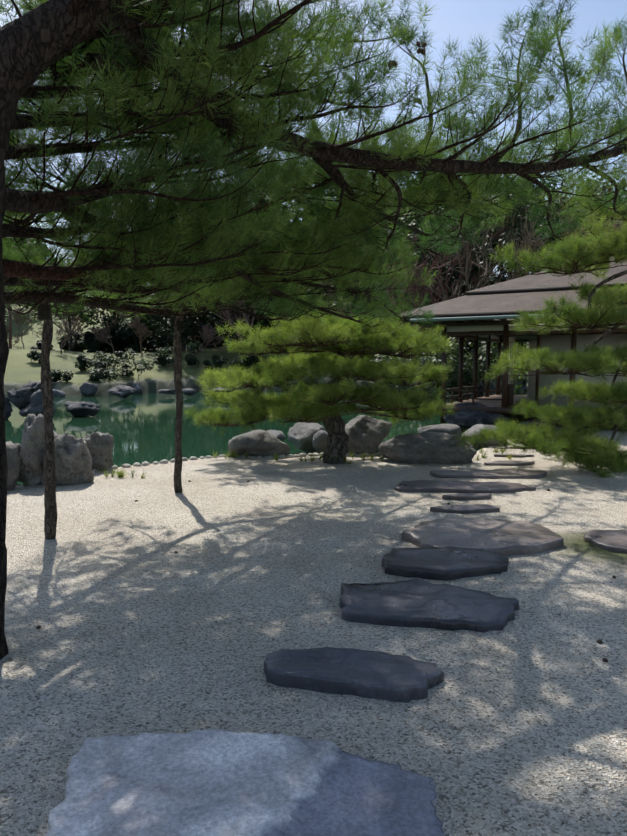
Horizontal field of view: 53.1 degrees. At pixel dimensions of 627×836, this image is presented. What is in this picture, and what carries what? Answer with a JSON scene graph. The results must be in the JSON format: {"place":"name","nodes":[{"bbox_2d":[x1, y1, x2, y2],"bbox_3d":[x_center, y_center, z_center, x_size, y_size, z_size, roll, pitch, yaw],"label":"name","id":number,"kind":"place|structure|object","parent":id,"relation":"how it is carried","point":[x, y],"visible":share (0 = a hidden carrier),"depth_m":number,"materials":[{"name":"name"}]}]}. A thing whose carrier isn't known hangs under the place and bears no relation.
{"place":"outdoors","nodes":[
{"label":"outdoors","id":0,"kind":"place"},
{"bbox_2d":[5,390,526,485],"bbox_3d":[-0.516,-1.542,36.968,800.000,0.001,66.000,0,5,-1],"label":"pond water","id":1,"kind":"structure","parent":0,"point":[140,428],"depth_m":17.02,"materials":[{"name":"green liquid"}]},
{"bbox_2d":[4,380,526,418],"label":"rocks","id":2,"kind":"object","parent":1,"relation":"in","point":[25,399],"visible":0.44,"depth_m":19.61,"materials":[{"name":"grey stone"}]},
{"bbox_2d":[0,277,626,835],"bbox_3d":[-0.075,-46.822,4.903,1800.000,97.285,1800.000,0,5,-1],"label":"garden ground","id":3,"kind":"structure","parent":0,"point":[518,727],"depth_m":3.64,"materials":[{"name":"beige gravel"}]},
{"bbox_2d":[34,286,185,539],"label":"support posts","id":4,"kind":"object","parent":3,"relation":"on","point":[50,514],"visible":0.88,"depth_m":5.39,"materials":[{"name":"brown wood"}]},
{"bbox_2d":[37,305,183,331],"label":"rope ties","id":5,"kind":"object","parent":4,"relation":"attached to","point":[42,309],"visible":0.85,"depth_m":5.25,"materials":[{"name":"brown fabric"}]},
{"bbox_2d":[14,452,381,488],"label":"shore edging cobbles","id":6,"kind":"object","parent":3,"relation":"on","point":[146,463],"visible":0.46,"depth_m":10.05,"materials":[{"name":"grey stone"}]},
{"bbox_2d":[6,414,476,489],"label":"boulders","id":7,"kind":"object","parent":3,"relation":"on","point":[78,460],"visible":0.75,"depth_m":9.48,"materials":[{"name":"grey stone"}]},
{"bbox_2d":[102,446,513,477],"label":"grass tufts","id":8,"kind":"object","parent":3,"relation":"on","point":[120,474],"visible":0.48,"depth_m":9.84,"materials":[{"name":"green plant"}]},
{"bbox_2d":[0,0,626,659],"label":"pine tree","id":9,"kind":"object","parent":3,"relation":"on","point":[204,135],"depth_m":4.63,"materials":[{"name":"green plant"}]},
{"bbox_2d":[5,142,626,397],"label":"shore trees","id":10,"kind":"object","parent":3,"relation":"on","point":[91,344],"depth_m":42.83,"materials":[{"name":"green plant"}]},
{"bbox_2d":[2,177,622,298],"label":"hillside forest foliage","id":11,"kind":"object","parent":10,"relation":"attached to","point":[19,243],"depth_m":79.18,"materials":[{"name":"green plant"}]},
{"bbox_2d":[182,310,455,463],"bbox_3d":[0.240,-0.469,9.832,4.382,2.696,3.561,0,5,-1],"label":"pine tree","id":12,"kind":"object","parent":3,"relation":"on","point":[323,363],"depth_m":9.20,"materials":[{"name":"green plant"}]},
{"bbox_2d":[36,33,615,661],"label":"pine cones","id":13,"kind":"object","parent":3,"relation":"on","point":[422,51],"visible":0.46,"depth_m":5.04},
{"bbox_2d":[44,454,626,835],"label":"stepping stones","id":14,"kind":"object","parent":3,"relation":"on","point":[214,782],"visible":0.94,"depth_m":2.41,"materials":[{"name":"stone"}]},
{"bbox_2d":[267,422,507,452],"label":"boulders","id":15,"kind":"object","parent":3,"relation":"on","point":[306,437],"visible":0.69,"depth_m":11.53,"materials":[{"name":"grey stone"}]},
{"bbox_2d":[443,402,563,430],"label":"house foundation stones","id":16,"kind":"object","parent":3,"relation":"on","point":[467,418],"visible":0.5,"depth_m":15.19,"materials":[{"name":"grey stone"}]},
{"bbox_2d":[396,318,626,422],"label":"wooden building frame","id":17,"kind":"object","parent":16,"relation":"on","point":[507,391],"visible":0.5,"depth_m":15.44,"materials":[{"name":"brown wood"}]},
{"bbox_2d":[508,337,513,383],"bbox_3d":[7.136,-1.250,13.637,5.985,1.155,0.846,4,6,38],"label":"tea house shoji paper","id":18,"kind":"object","parent":17,"relation":"in","point":[511,339],"visible":0.43,"depth_m":15.46,"materials":[{"name":"beige paper"}]},
{"bbox_2d":[401,257,626,315],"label":"teahouse roof shingles","id":19,"kind":"object","parent":17,"relation":"on","point":[503,302],"visible":0.45,"depth_m":14.88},
{"bbox_2d":[410,312,626,321],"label":"roof gutter","id":20,"kind":"object","parent":19,"relation":"attached to","point":[470,318],"visible":0.54,"depth_m":14.13,"materials":[{"name":"metal"}]},
{"bbox_2d":[410,324,446,420],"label":"tea house rain chains","id":21,"kind":"object","parent":20,"relation":"hanging from","point":[445,367],"visible":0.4,"depth_m":15.12,"materials":[{"name":"brown metal"}]},
{"bbox_2d":[390,283,626,430],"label":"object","id":22,"kind":"object","parent":3,"relation":"on","point":[517,417],"visible":0.17,"depth_m":14.68,"materials":[{"name":"brown wood"}]},
{"bbox_2d":[439,394,623,410],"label":"tea house floor boards","id":23,"kind":"object","parent":22,"relation":"on","point":[497,403],"visible":0.25,"depth_m":17.31,"materials":[{"name":"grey wood"}]},
{"bbox_2d":[456,197,626,477],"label":"pine tree","id":24,"kind":"object","parent":3,"relation":"on","point":[606,359],"depth_m":8.78,"materials":[{"name":"green plant"}]},
{"bbox_2d":[0,0,626,298],"label":"sky","id":25,"kind":"structure","parent":0,"point":[463,19],"materials":[{"name":"blue"}]},
{"bbox_2d":[447,322,626,407],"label":"tea house plaster walls","id":26,"kind":"structure","parent":0,"point":[562,342],"depth_m":15.23,"materials":[{"name":"beige paint"}]}
]}

